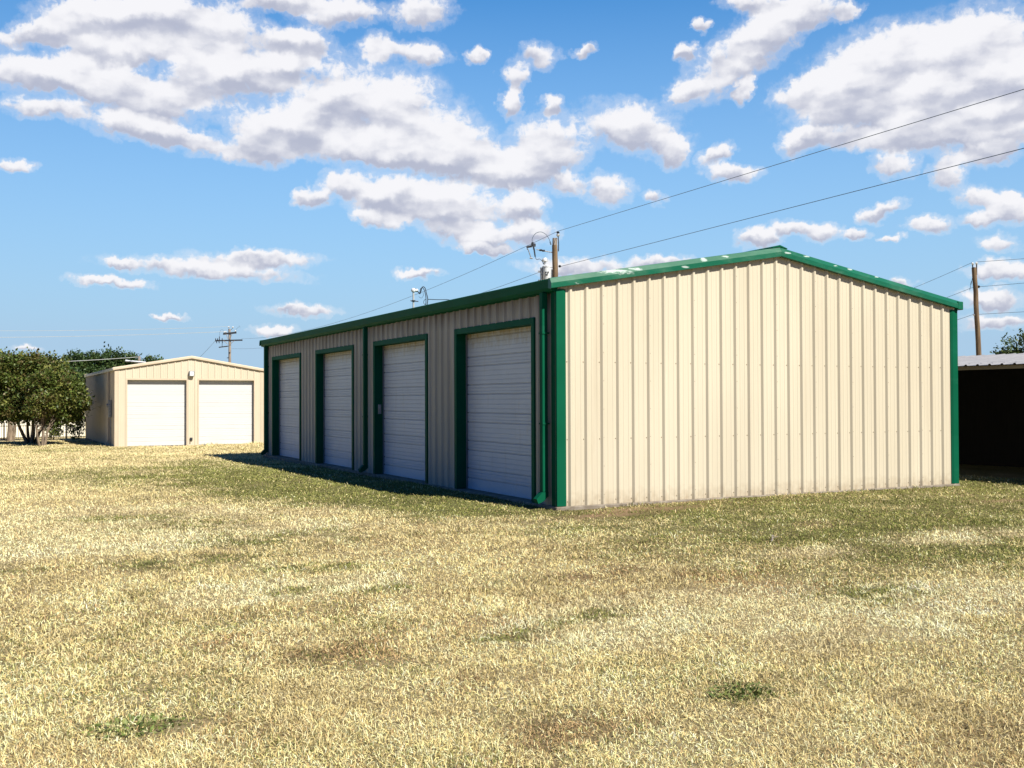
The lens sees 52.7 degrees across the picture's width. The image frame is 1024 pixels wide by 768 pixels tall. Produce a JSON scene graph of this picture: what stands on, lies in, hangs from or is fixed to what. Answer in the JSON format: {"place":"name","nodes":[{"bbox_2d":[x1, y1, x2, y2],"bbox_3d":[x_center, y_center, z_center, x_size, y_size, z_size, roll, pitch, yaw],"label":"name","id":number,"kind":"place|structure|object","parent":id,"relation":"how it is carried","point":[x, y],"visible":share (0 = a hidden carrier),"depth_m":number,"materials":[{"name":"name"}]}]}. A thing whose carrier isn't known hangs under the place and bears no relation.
{"place":"outdoors","nodes":[
{"label":"outdoors","id":0,"kind":"place"},
{"bbox_2d":[0,416,1023,767],"bbox_3d":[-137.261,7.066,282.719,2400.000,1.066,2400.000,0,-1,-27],"label":"ground","id":1,"kind":"structure","parent":0,"point":[1004,472],"depth_m":8.11,"materials":[{"name":"beige plant"}]},
{"bbox_2d":[0,347,17,440],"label":"pecan tree","id":2,"kind":"object","parent":1,"relation":"on","point":[11,432],"depth_m":57.22,"materials":[{"name":"green plant"}]},
{"bbox_2d":[0,420,84,437],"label":"pale building","id":3,"kind":"structure","parent":1,"relation":"on","point":[23,429],"depth_m":64.49,"materials":[{"name":"white"}]},
{"bbox_2d":[0,346,85,443],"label":"pecan tree","id":4,"kind":"object","parent":1,"relation":"on","point":[16,369],"visible":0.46,"depth_m":50.71,"materials":[{"name":"green plant"}]},
{"bbox_2d":[0,422,85,439],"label":"iron fence","id":5,"kind":"object","parent":1,"relation":"on","point":[18,437],"visible":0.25,"depth_m":59.84,"materials":[{"name":"metal"}]},
{"bbox_2d":[36,421,63,439],"bbox_3d":[-26.261,2.400,58.941,2.131,1.778,1.611,0,-1,-27],"label":"shrub","id":6,"kind":"object","parent":1,"relation":"on","point":[53,430],"visible":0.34,"depth_m":58.89,"materials":[{"name":"green plant"}]},
{"bbox_2d":[19,365,95,445],"bbox_3d":[-21.651,1.017,49.477,3.542,4.129,3.560,0,-1,-27],"label":"pecan tree","id":7,"kind":"object","parent":1,"relation":"on","point":[53,396],"visible":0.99,"depth_m":48.96,"materials":[{"name":"green plant"}]},
{"bbox_2d":[66,415,85,439],"bbox_3d":[-24.916,2.188,58.994,2.152,2.156,1.550,0,-1,-27],"label":"shrub","id":8,"kind":"object","parent":1,"relation":"on","point":[78,425],"visible":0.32,"depth_m":58.86,"materials":[{"name":"green plant"}]},
{"bbox_2d":[62,364,89,387],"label":"shade tree","id":9,"kind":"object","parent":1,"relation":"on","point":[81,378],"visible":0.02,"depth_m":78.60,"materials":[{"name":"green plant"}]},
{"bbox_2d":[59,341,152,379],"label":"shade tree","id":10,"kind":"object","parent":1,"relation":"on","point":[108,356],"visible":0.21,"depth_m":83.43,"materials":[{"name":"green plant"}]},
{"bbox_2d":[82,712,185,739],"bbox_3d":[-1.975,1.794,5.414,0.523,0.080,0.399,0,-1,-27],"label":"weed","id":11,"kind":"object","parent":1,"relation":"on","point":[126,722],"visible":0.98,"depth_m":5.40,"materials":[{"name":"green plant"}]},
{"bbox_2d":[125,356,144,363],"bbox_3d":[-23.245,0.823,63.954,1.250,5.089,0.222,0,-1,-1],"label":"yard light pole","id":12,"kind":"object","parent":1,"relation":"on","point":[139,360],"visible":0.23,"depth_m":63.90,"materials":[{"name":"grey metal"}]},
{"bbox_2d":[68,357,133,361],"bbox_3d":[-27.745,-1.390,60.996,11.137,0.670,0.030,0,-1,-33],"label":"utility wire","id":13,"kind":"object","parent":12,"relation":"attached to","point":[103,359],"visible":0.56,"depth_m":62.80,"materials":[{"name":"grey metal"}]},
{"bbox_2d":[137,354,165,361],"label":"shade tree","id":14,"kind":"object","parent":1,"relation":"on","point":[149,358],"visible":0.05,"depth_m":87.03,"materials":[{"name":"green plant"}]},
{"bbox_2d":[84,356,263,446],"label":"garage building","id":15,"kind":"structure","parent":1,"relation":"on","point":[189,400],"depth_m":48.08,"materials":[{"name":"beige metal"}]},
{"bbox_2d":[126,378,187,445],"bbox_3d":[-16.275,1.292,47.427,2.688,3.100,0.222,0,-1,-27],"label":"overhead door","id":16,"kind":"structure","parent":15,"relation":"in","point":[156,408],"depth_m":47.49,"materials":[{"name":"white paint"}]},
{"bbox_2d":[198,379,254,444],"bbox_3d":[-13.491,1.304,48.869,2.658,3.100,0.222,0,-1,-27],"label":"overhead door","id":17,"kind":"structure","parent":15,"relation":"in","point":[226,407],"depth_m":48.95,"materials":[{"name":"white paint"}]},
{"bbox_2d":[215,326,242,362],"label":"utility pole","id":18,"kind":"object","parent":1,"relation":"on","point":[229,333],"visible":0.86,"depth_m":104.87,"materials":[{"name":"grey wood"}]},
{"bbox_2d":[53,332,207,336],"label":"utility wire","id":19,"kind":"object","parent":18,"relation":"attached to","point":[117,335],"visible":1,"depth_m":103.20,"materials":[{"name":"grey metal"}]},
{"bbox_2d":[56,326,227,330],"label":"utility wire","id":20,"kind":"object","parent":18,"relation":"attached to","point":[127,329],"visible":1,"depth_m":103.44,"materials":[{"name":"grey metal"}]},
{"bbox_2d":[526,231,560,280],"bbox_3d":[1.398,-1.926,44.918,1.508,9.426,0.427,0,-1,-8],"label":"utility pole","id":21,"kind":"object","parent":1,"relation":"on","point":[546,271],"visible":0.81,"depth_m":44.95,"materials":[{"name":"brown wood"}]},
{"bbox_2d":[249,232,555,338],"bbox_3d":[-12.732,-5.275,75.011,0.018,1.740,66.857,0,-1,-26],"label":"utility wire","id":22,"kind":"object","parent":21,"relation":"attached to","point":[418,293],"visible":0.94,"depth_m":59.07,"materials":[{"name":"black metal"}]},
{"bbox_2d":[560,89,1023,230],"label":"utility wire","id":23,"kind":"object","parent":21,"relation":"attached to","point":[813,153],"visible":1,"depth_m":30.03,"materials":[{"name":"black metal"}]},
{"bbox_2d":[563,148,1023,265],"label":"utility wire","id":24,"kind":"object","parent":21,"relation":"attached to","point":[815,201],"visible":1,"depth_m":29.85,"materials":[{"name":"black metal"}]},
{"bbox_2d":[259,245,962,510],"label":"storage building","id":25,"kind":"structure","parent":1,"relation":"on","point":[777,370],"depth_m":18.72,"materials":[{"name":"beige metal"}]},
{"bbox_2d":[272,353,300,460],"bbox_3d":[-6.612,0.663,30.785,0.274,3.057,3.170,0,-1,-27],"label":"roll up door","id":26,"kind":"structure","parent":25,"relation":"in","point":[286,369],"depth_m":31.40,"materials":[{"name":"white paint"}]},
{"bbox_2d":[315,345,353,469],"bbox_3d":[-4.484,0.592,26.679,0.274,3.057,3.160,0,-1,-27],"label":"roll up door","id":27,"kind":"structure","parent":25,"relation":"in","point":[334,367],"depth_m":27.19,"materials":[{"name":"white paint"}]},
{"bbox_2d":[373,334,427,482],"bbox_3d":[-2.355,0.521,22.569,0.274,3.057,3.220,0,-1,-27],"label":"roll up door","id":28,"kind":"structure","parent":25,"relation":"in","point":[400,365],"depth_m":22.96,"materials":[{"name":"white paint"}]},
{"bbox_2d":[410,286,448,307],"bbox_3d":[-1.857,-1.948,24.029,0.997,0.636,0.140,0,-1,-3],"label":"service mast","id":29,"kind":"object","parent":25,"relation":"on","point":[413,290],"visible":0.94,"depth_m":23.99,"materials":[{"name":"metal"}]},
{"bbox_2d":[454,317,535,502],"bbox_3d":[-0.253,0.451,18.511,0.274,3.057,3.200,0,-1,-27],"label":"roll up door","id":30,"kind":"structure","parent":25,"relation":"in","point":[495,363],"depth_m":18.75,"materials":[{"name":"white paint"}]},
{"bbox_2d":[704,680,775,701],"bbox_3d":[1.334,1.793,6.058,0.452,0.107,0.352,0,-1,-27],"label":"weed","id":31,"kind":"object","parent":1,"relation":"on","point":[747,687],"visible":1,"depth_m":6.03,"materials":[{"name":"green plant"}]},
{"bbox_2d":[970,262,981,355],"bbox_3d":[24.756,-1.768,55.016,0.802,9.456,0.316,0,-1,2],"label":"utility pole","id":32,"kind":"object","parent":1,"relation":"on","point":[976,286],"visible":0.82,"depth_m":54.95,"materials":[{"name":"brown wood"}]},
{"bbox_2d":[958,353,1023,466],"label":"open shed","id":33,"kind":"structure","parent":1,"relation":"on","point":[991,408],"depth_m":26.42,"materials":[{"name":"metal"}]},
{"bbox_2d":[989,328,1023,354],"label":"round tree","id":34,"kind":"object","parent":1,"relation":"on","point":[1017,349],"visible":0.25,"depth_m":39.80,"materials":[{"name":"green plant"}]},
{"bbox_2d":[0,0,1023,368],"label":"sky","id":35,"kind":"structure","parent":0,"point":[260,169],"materials":[{"name":"blue"}]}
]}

